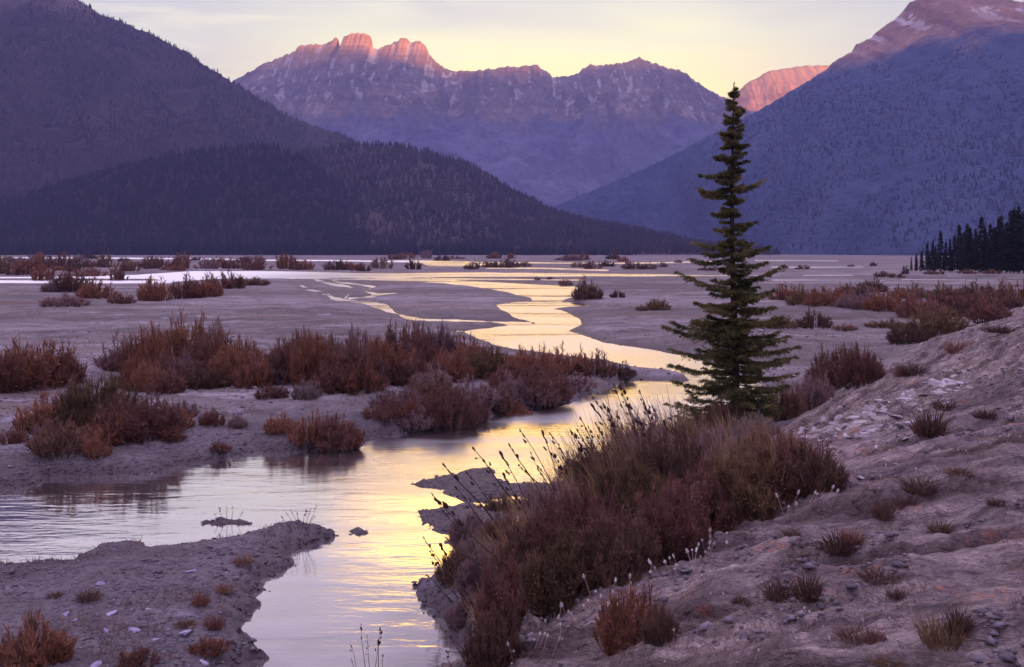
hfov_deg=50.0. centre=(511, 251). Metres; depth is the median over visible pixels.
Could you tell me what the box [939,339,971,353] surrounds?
grass tuft
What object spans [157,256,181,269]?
shrub
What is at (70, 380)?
shrub
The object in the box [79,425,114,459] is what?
shrub
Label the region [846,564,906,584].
grass tuft
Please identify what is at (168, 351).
shrub
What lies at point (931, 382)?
stone
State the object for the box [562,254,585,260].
shrub
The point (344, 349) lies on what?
shrub
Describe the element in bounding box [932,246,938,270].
fir tree
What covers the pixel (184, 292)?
shrub
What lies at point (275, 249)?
fir tree
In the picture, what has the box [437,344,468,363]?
shrub
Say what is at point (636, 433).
shrub
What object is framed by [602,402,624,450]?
dry stalk
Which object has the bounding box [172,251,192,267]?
shrub
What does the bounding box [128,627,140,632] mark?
stone
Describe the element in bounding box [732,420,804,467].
shrub
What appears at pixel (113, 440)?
shrub
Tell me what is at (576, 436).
dry stalk
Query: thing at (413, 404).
shrub
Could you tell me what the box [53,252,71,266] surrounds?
shrub
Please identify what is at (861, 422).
stone
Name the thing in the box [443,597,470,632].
shrub
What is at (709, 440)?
shrub
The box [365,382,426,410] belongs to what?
shrub
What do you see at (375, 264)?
shrub
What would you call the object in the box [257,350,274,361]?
shrub
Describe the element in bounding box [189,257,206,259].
shrub
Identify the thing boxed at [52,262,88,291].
shrub
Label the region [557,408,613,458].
straw tuft
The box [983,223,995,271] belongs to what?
fir tree
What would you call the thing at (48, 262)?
shrub
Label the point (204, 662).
stone
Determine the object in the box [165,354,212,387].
shrub
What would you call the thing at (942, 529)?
grass tuft
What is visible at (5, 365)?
shrub
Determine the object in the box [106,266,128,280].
shrub
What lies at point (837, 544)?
grass tuft
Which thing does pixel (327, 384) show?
shrub
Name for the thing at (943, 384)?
stone
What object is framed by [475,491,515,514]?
shrub
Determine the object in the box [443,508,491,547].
shrub
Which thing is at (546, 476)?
dry stalk
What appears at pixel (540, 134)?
mountain
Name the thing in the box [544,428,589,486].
straw tuft
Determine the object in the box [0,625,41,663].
shrub
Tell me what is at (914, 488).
grass tuft
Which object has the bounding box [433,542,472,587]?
shrub
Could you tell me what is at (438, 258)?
shrub
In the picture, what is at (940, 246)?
fir tree
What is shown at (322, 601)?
river
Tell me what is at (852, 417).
stone
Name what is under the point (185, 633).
stone
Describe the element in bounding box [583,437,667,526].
shrub
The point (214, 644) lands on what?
shrub
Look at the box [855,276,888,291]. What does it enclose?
shrub
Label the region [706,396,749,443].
straw tuft
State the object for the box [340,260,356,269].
shrub
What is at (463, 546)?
shrub
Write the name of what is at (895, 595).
grass tuft
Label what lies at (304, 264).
shrub
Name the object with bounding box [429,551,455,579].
dry stalk
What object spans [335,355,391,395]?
shrub
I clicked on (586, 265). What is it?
shrub
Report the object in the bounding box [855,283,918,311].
shrub
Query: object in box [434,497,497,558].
dry stalk
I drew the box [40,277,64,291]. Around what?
shrub
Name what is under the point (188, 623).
grass tuft
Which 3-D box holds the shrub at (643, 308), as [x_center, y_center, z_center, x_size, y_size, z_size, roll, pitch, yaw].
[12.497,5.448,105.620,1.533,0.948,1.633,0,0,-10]
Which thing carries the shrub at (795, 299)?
on the ground at (974, 570)
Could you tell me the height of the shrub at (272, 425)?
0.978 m
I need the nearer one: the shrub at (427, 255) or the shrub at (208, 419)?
the shrub at (208, 419)
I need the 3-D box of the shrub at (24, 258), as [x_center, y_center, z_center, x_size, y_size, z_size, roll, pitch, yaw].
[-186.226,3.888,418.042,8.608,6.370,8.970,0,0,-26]
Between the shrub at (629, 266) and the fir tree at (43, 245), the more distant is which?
the fir tree at (43, 245)
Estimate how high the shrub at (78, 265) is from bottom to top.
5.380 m
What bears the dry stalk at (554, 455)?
on the ground at (974, 570)
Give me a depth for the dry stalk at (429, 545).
18.52 m
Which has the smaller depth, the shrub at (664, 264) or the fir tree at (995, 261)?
the fir tree at (995, 261)
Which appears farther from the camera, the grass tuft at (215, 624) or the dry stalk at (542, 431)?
the dry stalk at (542, 431)
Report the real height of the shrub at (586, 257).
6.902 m
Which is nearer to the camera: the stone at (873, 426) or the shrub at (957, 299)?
the stone at (873, 426)
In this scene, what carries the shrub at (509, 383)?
on the ground at (974, 570)
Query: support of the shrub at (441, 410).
on the ground at (974, 570)
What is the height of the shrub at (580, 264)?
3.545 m
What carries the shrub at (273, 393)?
on the ground at (974, 570)
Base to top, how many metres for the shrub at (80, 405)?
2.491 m
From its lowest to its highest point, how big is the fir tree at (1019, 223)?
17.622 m
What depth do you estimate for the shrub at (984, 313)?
70.33 m
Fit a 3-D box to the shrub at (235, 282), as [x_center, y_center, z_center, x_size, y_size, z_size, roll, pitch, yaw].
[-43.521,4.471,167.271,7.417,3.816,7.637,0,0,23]
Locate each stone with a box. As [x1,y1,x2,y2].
[90,660,101,666]
[106,610,116,615]
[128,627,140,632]
[178,630,191,636]
[200,659,208,665]
[828,421,841,427]
[834,414,843,420]
[846,415,859,419]
[852,420,867,423]
[854,434,872,438]
[859,423,883,431]
[862,405,875,412]
[862,411,875,417]
[866,428,880,432]
[876,410,888,413]
[890,415,902,418]
[895,422,903,428]
[896,397,913,401]
[901,420,913,426]
[904,390,916,396]
[907,402,917,406]
[927,378,941,386]
[931,390,947,393]
[937,380,946,387]
[946,382,957,386]
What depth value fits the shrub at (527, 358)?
47.74 m
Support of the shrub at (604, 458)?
on the ground at (974, 570)
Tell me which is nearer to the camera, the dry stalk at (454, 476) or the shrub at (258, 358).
the dry stalk at (454, 476)
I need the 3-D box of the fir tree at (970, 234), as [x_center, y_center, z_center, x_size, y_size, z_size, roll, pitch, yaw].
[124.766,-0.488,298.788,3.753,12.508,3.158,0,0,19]
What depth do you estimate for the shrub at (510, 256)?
879.68 m
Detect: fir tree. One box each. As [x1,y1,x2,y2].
[23,240,28,254]
[41,238,46,254]
[113,241,117,254]
[190,243,193,254]
[240,242,245,254]
[273,240,277,254]
[914,255,917,270]
[918,250,924,270]
[923,243,930,270]
[930,240,936,269]
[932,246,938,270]
[937,230,945,270]
[941,242,948,271]
[947,238,952,271]
[950,234,957,271]
[955,224,963,271]
[957,231,966,270]
[962,223,972,268]
[964,227,976,270]
[972,215,989,272]
[972,228,981,271]
[982,227,989,271]
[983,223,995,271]
[987,227,999,271]
[989,216,1005,270]
[995,215,1005,272]
[999,222,1012,272]
[1000,209,1017,272]
[1002,207,1022,272]
[1012,206,1023,272]
[1016,210,1023,272]
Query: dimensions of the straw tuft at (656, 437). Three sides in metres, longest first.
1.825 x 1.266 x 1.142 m
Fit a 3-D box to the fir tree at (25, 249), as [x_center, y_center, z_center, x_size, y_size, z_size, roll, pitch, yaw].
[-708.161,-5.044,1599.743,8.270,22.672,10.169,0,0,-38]
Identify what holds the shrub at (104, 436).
on the ground at (974, 570)
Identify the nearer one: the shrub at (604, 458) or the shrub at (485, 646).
the shrub at (485, 646)
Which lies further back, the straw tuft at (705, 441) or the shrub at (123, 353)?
the shrub at (123, 353)
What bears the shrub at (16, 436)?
on the ground at (974, 570)
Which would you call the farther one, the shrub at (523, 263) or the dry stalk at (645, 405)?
the shrub at (523, 263)
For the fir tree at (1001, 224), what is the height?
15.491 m
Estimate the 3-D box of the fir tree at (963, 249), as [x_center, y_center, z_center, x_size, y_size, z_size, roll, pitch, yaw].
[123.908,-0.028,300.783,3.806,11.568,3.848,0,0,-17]
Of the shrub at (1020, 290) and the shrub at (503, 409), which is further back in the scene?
the shrub at (1020, 290)
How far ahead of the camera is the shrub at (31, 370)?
44.46 m
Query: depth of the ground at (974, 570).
20.49 m
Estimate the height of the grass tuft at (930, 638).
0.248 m
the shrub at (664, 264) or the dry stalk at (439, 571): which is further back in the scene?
the shrub at (664, 264)
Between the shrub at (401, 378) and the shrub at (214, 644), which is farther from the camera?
the shrub at (401, 378)
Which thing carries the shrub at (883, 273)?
on the ground at (974, 570)
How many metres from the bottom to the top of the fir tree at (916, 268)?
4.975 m
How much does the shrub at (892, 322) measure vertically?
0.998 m
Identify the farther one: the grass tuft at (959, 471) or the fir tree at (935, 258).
the fir tree at (935, 258)
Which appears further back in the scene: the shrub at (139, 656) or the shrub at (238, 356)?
the shrub at (238, 356)
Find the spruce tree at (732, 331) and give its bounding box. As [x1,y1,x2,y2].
[661,82,802,420]
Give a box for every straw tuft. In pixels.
[459,586,481,629]
[470,523,503,570]
[480,512,516,553]
[501,481,538,531]
[510,477,547,512]
[538,442,572,496]
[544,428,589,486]
[552,447,594,515]
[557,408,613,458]
[570,441,617,494]
[589,363,635,461]
[594,378,645,440]
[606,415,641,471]
[618,378,670,435]
[629,418,675,461]
[650,377,688,432]
[662,395,700,439]
[663,409,709,458]
[687,404,727,445]
[704,413,747,469]
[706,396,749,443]
[799,434,837,489]
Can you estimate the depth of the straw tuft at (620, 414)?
29.28 m
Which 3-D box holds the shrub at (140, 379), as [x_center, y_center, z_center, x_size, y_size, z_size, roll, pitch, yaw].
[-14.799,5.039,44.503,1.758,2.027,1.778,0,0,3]
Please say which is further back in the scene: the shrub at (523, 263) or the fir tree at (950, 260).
the shrub at (523, 263)
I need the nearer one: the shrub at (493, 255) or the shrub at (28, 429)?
the shrub at (28, 429)
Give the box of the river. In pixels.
[0,257,1021,666]
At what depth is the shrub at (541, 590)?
11.41 m
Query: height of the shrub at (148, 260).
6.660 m
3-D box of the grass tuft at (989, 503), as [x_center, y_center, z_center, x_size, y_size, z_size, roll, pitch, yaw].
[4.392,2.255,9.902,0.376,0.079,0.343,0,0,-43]
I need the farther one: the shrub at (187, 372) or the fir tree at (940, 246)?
the fir tree at (940, 246)
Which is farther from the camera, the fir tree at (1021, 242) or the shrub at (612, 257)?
the shrub at (612, 257)
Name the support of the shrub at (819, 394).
on the ground at (974, 570)
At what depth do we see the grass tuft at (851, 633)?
7.50 m
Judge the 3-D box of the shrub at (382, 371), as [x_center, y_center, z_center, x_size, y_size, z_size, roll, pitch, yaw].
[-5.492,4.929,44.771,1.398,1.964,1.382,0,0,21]
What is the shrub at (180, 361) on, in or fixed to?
on the ground at (974, 570)
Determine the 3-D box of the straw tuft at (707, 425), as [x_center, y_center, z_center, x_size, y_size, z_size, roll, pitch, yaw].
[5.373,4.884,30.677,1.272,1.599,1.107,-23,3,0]
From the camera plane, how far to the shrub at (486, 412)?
38.61 m
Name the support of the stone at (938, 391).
on the ground at (974, 570)
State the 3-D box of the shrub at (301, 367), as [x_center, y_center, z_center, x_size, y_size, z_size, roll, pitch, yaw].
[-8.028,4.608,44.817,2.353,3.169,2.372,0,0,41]
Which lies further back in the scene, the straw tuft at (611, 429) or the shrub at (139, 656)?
the straw tuft at (611, 429)
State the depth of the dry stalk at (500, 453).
21.92 m
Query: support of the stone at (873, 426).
on the ground at (974, 570)
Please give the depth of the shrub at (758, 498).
13.04 m
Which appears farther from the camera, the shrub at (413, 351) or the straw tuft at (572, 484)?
the shrub at (413, 351)
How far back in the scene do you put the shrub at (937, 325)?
67.90 m
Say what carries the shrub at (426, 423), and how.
on the ground at (974, 570)
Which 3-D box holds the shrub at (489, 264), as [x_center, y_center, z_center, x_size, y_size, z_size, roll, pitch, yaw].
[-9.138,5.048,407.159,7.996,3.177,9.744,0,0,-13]
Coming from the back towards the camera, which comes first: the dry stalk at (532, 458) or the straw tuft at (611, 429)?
the straw tuft at (611, 429)
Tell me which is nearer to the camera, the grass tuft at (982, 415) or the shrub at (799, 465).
the shrub at (799, 465)
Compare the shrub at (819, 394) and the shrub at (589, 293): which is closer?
the shrub at (819, 394)
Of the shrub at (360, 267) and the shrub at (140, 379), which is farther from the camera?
the shrub at (360, 267)
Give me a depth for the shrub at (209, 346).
48.01 m
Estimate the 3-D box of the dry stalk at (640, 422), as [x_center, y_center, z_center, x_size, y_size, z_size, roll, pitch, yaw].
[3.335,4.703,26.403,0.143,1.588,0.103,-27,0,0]
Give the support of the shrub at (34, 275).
on the ground at (974, 570)
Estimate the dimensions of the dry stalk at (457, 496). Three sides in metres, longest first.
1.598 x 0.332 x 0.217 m
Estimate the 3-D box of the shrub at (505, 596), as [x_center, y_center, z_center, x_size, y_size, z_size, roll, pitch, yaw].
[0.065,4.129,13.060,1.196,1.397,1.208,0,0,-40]
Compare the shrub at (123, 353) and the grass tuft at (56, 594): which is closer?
the grass tuft at (56, 594)
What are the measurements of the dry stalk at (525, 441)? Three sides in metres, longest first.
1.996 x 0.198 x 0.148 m
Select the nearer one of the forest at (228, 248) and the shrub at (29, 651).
the shrub at (29, 651)
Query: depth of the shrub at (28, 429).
33.96 m
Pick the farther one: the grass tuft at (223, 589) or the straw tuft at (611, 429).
the straw tuft at (611, 429)
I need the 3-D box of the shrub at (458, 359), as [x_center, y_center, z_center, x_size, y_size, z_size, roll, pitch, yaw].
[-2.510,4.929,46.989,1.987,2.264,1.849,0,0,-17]
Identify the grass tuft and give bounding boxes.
[21,598,40,633]
[45,589,64,598]
[73,586,109,602]
[170,618,199,628]
[187,589,217,607]
[197,613,227,630]
[211,583,238,593]
[226,553,256,565]
[692,603,718,616]
[726,593,751,606]
[755,574,797,603]
[777,527,802,536]
[782,565,827,602]
[808,526,866,557]
[824,619,884,644]
[833,524,870,544]
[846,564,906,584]
[855,623,890,644]
[863,494,903,521]
[864,648,908,666]
[884,585,909,599]
[886,493,918,509]
[890,366,912,376]
[891,473,944,495]
[892,361,935,375]
[902,402,959,438]
[904,415,932,434]
[905,606,981,652]
[920,518,959,533]
[927,397,964,410]
[937,598,976,637]
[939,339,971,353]
[939,464,977,476]
[963,408,999,419]
[972,324,1019,333]
[983,495,1004,506]
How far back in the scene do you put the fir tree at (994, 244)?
294.60 m
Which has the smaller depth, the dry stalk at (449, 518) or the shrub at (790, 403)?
the dry stalk at (449, 518)
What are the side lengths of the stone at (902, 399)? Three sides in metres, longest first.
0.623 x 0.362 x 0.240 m
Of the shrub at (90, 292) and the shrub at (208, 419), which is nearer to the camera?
the shrub at (208, 419)
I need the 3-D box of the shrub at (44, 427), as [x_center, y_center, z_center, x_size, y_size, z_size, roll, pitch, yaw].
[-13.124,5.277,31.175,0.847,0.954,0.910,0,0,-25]
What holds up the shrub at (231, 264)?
on the ground at (974, 570)
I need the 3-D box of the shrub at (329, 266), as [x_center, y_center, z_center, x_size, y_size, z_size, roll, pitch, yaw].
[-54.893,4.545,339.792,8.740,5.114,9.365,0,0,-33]
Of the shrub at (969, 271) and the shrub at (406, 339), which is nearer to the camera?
the shrub at (406, 339)
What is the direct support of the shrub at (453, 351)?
on the ground at (974, 570)
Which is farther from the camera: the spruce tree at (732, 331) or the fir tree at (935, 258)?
the fir tree at (935, 258)
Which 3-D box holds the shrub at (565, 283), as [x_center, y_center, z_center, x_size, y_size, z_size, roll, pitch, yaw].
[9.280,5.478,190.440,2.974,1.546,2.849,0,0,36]
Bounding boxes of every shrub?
[0,249,14,273]
[0,334,86,391]
[0,346,29,393]
[0,424,29,444]
[0,608,83,666]
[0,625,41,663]
[2,259,34,274]
[10,256,27,263]
[11,387,70,432]
[21,253,46,270]
[21,414,102,458]
[25,412,41,432]
[29,419,61,437]
[30,260,56,280]
[33,629,75,665]
[34,250,56,268]
[37,423,55,443]
[38,291,91,306]
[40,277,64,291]
[40,338,88,386]
[43,368,143,431]
[50,266,64,270]
[51,378,98,404]
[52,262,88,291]
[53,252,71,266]
[61,257,89,270]
[71,254,92,262]
[71,265,108,276]
[73,252,97,258]
[74,276,121,298]
[77,411,150,445]
[79,275,96,289]
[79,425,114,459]
[83,259,93,267]
[85,388,190,444]
[89,248,119,266]
[89,330,145,369]
[89,428,114,444]
[99,348,119,370]
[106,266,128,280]
[106,292,137,303]
[108,259,141,270]
[113,328,163,371]
[113,644,162,666]
[116,353,149,389]
[117,257,129,261]
[118,350,144,375]
[123,306,211,368]
[124,351,169,391]
[134,350,174,376]
[134,353,158,371]
[135,271,173,300]
[136,254,165,266]
[142,260,162,268]
[143,363,189,394]
[147,344,177,368]
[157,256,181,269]
[158,425,188,442]
[161,345,201,378]
[163,397,201,416]
[164,265,186,270]
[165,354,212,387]
[166,269,203,298]
[168,403,195,427]
[169,367,196,388]
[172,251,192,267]
[178,311,233,368]
[187,635,233,659]
[188,356,226,389]
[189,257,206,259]
[189,271,225,297]
[193,258,220,268]
[197,407,226,426]
[203,268,249,288]
[205,339,254,379]
[207,344,240,385]
[209,440,231,453]
[219,257,246,268]
[220,370,245,386]
[226,411,248,428]
[230,347,275,388]
[232,332,262,361]
[240,252,273,269]
[241,256,250,261]
[244,276,270,285]
[244,337,264,357]
[246,353,290,385]
[248,255,266,261]
[250,349,262,362]
[253,380,289,399]
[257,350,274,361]
[262,408,297,435]
[265,329,308,384]
[274,253,296,268]
[285,329,335,386]
[286,332,309,357]
[286,407,332,448]
[287,328,315,348]
[288,260,304,269]
[288,374,322,399]
[289,335,308,352]
[292,260,314,269]
[305,410,365,452]
[309,361,349,394]
[313,334,338,345]
[313,334,340,354]
[317,331,378,390]
[322,259,349,269]
[322,328,345,356]
[333,343,345,356]
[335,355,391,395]
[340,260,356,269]
[340,323,380,350]
[349,262,371,270]
[359,394,414,422]
[364,332,403,384]
[365,354,392,384]
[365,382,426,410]
[370,256,393,268]
[384,315,439,364]
[386,253,406,258]
[390,345,448,386]
[392,402,438,431]
[397,252,415,258]
[397,348,421,362]
[402,342,429,366]
[402,367,464,401]
[402,391,425,416]
[404,258,421,269]
[406,342,426,363]
[409,359,452,388]
[417,249,432,257]
[417,318,458,358]
[417,383,481,430]
[424,346,477,382]
[433,255,449,260]
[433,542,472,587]
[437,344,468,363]
[438,340,475,382]
[442,329,488,357]
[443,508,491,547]
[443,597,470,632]
[445,346,471,361]
[446,256,466,258]
[451,372,503,410]
[451,530,497,563]
[451,540,508,609]
[458,395,490,423]
[459,598,523,666]
[462,261,479,268]
[466,343,519,379]
[469,384,513,410]
[470,545,538,643]
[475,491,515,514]
[475,508,524,552]
[477,261,495,267]
[481,358,535,387]
[487,252,499,258]
[487,500,560,584]
[491,390,520,414]
[493,258,520,267]
[495,342,560,376]
[495,370,523,395]
[501,380,535,406]
[506,254,515,258]
[506,399,533,415]
[510,475,575,523]
[514,261,532,266]
[516,512,610,621]
[517,367,577,406]
[519,360,568,382]
[526,378,563,408]
[528,470,623,568]
[539,341,593,376]
[551,438,628,497]
[558,279,572,285]
[558,370,598,391]
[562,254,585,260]
[566,346,619,378]
[566,499,664,592]
[570,260,583,266]
[571,274,603,300]
[576,252,590,259]
[582,260,602,268]
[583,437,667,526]
[586,578,667,656]
[599,260,615,266]
[601,404,677,469]
[605,255,616,258]
[609,289,625,297]
[613,361,637,379]
[616,256,628,261]
[617,470,714,566]
[620,260,644,268]
[631,417,712,501]
[635,304,648,310]
[639,261,656,268]
[639,596,681,646]
[644,297,671,310]
[655,262,667,266]
[656,441,752,534]
[661,411,702,448]
[686,417,748,468]
[690,399,749,440]
[697,267,716,270]
[703,431,794,522]
[727,410,781,442]
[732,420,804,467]
[750,419,831,506]
[765,313,798,328]
[765,380,810,421]
[768,282,805,299]
[768,429,849,500]
[783,282,829,304]
[789,370,840,410]
[794,265,809,268]
[795,308,833,328]
[800,341,861,390]
[802,283,851,306]
[831,324,857,330]
[832,281,869,295]
[833,283,886,309]
[835,339,887,388]
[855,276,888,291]
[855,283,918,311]
[864,317,903,328]
[873,271,891,276]
[885,319,932,344]
[886,282,931,298]
[887,273,905,277]
[894,287,949,318]
[901,265,909,273]
[902,303,974,337]
[922,279,997,316]
[923,270,944,274]
[924,280,963,300]
[956,279,997,296]
[957,268,977,273]
[963,276,1023,309]
[964,294,1015,323]
[982,269,1002,273]
[994,278,1023,299]
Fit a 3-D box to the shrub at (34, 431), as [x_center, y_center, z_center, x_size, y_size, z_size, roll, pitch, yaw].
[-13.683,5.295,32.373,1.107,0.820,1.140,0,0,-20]
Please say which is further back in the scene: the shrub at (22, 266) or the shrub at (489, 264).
the shrub at (489, 264)
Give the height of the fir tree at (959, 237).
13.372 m
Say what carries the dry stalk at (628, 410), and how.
on the ground at (974, 570)
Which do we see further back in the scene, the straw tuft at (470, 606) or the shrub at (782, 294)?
the shrub at (782, 294)
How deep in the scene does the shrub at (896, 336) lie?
65.71 m
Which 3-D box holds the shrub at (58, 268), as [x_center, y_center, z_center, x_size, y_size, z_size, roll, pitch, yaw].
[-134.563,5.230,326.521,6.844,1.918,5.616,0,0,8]
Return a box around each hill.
[0,147,450,254]
[304,145,779,254]
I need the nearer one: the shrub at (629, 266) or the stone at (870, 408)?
the stone at (870, 408)
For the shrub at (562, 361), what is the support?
on the ground at (974, 570)
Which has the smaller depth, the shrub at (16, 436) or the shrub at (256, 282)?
the shrub at (16, 436)
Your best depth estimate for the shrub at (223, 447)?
31.88 m
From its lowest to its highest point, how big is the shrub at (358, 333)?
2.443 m
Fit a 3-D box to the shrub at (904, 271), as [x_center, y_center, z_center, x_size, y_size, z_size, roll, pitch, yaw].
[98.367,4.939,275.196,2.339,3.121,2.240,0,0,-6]
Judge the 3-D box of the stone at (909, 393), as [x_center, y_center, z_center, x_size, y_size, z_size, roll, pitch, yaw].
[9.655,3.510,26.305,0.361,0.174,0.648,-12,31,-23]
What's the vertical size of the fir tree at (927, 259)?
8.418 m
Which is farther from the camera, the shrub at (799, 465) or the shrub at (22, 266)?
the shrub at (22, 266)
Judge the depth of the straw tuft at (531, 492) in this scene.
22.51 m
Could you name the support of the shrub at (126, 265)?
on the ground at (974, 570)
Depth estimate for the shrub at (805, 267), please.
350.77 m
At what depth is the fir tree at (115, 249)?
1589.47 m
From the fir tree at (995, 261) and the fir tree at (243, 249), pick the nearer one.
the fir tree at (995, 261)
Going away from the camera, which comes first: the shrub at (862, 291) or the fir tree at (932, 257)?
the shrub at (862, 291)
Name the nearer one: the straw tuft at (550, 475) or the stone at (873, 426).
the stone at (873, 426)
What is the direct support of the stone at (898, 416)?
on the ground at (974, 570)
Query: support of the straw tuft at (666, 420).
on the ground at (974, 570)
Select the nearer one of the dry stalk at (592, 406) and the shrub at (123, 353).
the dry stalk at (592, 406)
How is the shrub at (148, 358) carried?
on the ground at (974, 570)
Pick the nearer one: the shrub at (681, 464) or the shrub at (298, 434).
the shrub at (681, 464)
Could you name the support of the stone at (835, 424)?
on the ground at (974, 570)
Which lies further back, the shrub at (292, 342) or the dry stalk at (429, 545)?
the shrub at (292, 342)
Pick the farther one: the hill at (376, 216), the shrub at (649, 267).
the hill at (376, 216)
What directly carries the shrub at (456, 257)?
on the ground at (974, 570)
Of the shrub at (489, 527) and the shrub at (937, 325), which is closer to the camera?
the shrub at (489, 527)
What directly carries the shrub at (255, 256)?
on the ground at (974, 570)
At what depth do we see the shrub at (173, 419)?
32.20 m
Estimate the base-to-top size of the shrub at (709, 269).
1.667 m
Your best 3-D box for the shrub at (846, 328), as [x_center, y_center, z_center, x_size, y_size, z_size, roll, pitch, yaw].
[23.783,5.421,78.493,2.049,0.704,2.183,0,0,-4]
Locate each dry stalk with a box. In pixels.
[378,627,381,666]
[423,537,454,588]
[425,575,452,602]
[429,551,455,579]
[431,493,468,543]
[431,561,457,597]
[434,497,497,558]
[439,543,454,572]
[442,463,494,522]
[447,556,461,571]
[454,485,497,540]
[466,471,502,522]
[472,447,524,512]
[499,451,536,519]
[502,472,525,522]
[508,443,538,490]
[514,493,528,520]
[519,429,559,495]
[530,452,555,497]
[537,465,559,498]
[541,430,560,484]
[549,432,579,484]
[549,451,583,499]
[562,457,584,484]
[570,429,597,481]
[576,428,596,468]
[579,416,599,456]
[580,443,593,476]
[588,426,607,459]
[590,403,626,457]
[595,422,621,468]
[597,435,612,467]
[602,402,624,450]
[607,413,629,459]
[613,383,638,440]
[616,411,628,439]
[619,385,639,428]
[621,393,640,439]
[635,417,645,440]
[639,390,651,427]
[644,405,656,438]
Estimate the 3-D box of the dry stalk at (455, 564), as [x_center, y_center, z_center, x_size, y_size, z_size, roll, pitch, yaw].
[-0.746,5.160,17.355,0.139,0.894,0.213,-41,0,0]
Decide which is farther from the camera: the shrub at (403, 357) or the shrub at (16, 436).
the shrub at (403, 357)
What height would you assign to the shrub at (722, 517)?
1.366 m
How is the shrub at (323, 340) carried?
on the ground at (974, 570)
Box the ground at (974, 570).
[0,254,1023,666]
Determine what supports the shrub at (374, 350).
on the ground at (974, 570)
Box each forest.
[0,0,363,203]
[0,139,511,253]
[0,239,636,254]
[290,139,780,253]
[567,43,1023,253]
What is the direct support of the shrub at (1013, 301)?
on the ground at (974, 570)
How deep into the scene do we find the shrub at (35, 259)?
316.01 m
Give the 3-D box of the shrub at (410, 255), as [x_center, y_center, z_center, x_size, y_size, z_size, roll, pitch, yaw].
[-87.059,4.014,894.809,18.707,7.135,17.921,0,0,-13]
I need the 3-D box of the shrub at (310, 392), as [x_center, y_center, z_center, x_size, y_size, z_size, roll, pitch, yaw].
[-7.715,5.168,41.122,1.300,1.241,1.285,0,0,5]
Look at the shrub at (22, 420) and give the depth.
34.12 m
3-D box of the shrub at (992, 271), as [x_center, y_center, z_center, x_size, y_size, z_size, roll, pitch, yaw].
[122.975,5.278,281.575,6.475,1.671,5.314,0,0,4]
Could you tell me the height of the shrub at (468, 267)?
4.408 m
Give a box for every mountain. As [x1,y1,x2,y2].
[0,0,361,202]
[234,33,753,208]
[553,0,1023,255]
[731,65,829,111]
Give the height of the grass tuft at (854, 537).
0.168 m
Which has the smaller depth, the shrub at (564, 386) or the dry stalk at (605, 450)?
the dry stalk at (605, 450)
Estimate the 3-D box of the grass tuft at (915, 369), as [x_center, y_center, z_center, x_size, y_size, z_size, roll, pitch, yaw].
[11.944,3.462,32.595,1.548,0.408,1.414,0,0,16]
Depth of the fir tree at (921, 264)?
315.56 m
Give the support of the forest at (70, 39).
on the mountain at (181, 98)
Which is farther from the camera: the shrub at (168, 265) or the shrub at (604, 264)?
the shrub at (604, 264)
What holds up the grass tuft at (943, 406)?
on the ground at (974, 570)
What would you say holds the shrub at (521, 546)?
on the ground at (974, 570)
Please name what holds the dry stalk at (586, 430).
on the ground at (974, 570)
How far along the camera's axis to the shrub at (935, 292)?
124.87 m
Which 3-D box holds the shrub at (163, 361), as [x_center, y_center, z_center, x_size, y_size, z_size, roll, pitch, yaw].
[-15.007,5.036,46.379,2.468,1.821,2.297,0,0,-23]
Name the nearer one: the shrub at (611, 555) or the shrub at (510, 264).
the shrub at (611, 555)
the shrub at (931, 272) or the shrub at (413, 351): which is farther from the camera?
the shrub at (931, 272)
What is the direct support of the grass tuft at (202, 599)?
on the ground at (974, 570)
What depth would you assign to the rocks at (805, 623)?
9.07 m
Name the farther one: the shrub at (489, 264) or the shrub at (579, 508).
the shrub at (489, 264)
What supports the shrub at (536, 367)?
on the ground at (974, 570)
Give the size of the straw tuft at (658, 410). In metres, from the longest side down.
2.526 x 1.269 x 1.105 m
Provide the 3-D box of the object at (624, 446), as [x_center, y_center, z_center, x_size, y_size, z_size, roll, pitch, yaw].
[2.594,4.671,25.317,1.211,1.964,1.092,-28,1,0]
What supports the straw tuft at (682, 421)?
on the ground at (974, 570)
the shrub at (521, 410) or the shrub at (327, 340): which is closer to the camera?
the shrub at (521, 410)
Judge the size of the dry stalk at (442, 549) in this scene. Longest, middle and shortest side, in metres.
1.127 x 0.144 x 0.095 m
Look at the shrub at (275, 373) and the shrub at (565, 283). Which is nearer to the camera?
the shrub at (275, 373)
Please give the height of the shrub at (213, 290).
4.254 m
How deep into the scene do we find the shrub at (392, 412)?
36.60 m
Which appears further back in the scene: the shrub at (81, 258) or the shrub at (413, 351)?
the shrub at (81, 258)
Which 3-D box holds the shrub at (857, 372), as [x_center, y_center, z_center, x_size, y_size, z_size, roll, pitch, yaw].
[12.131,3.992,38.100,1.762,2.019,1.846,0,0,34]
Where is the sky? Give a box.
[79,0,1023,98]
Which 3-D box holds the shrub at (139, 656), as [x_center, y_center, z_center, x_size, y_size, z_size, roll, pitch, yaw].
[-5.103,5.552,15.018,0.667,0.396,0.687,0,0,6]
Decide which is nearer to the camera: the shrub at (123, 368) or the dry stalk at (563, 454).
the dry stalk at (563, 454)

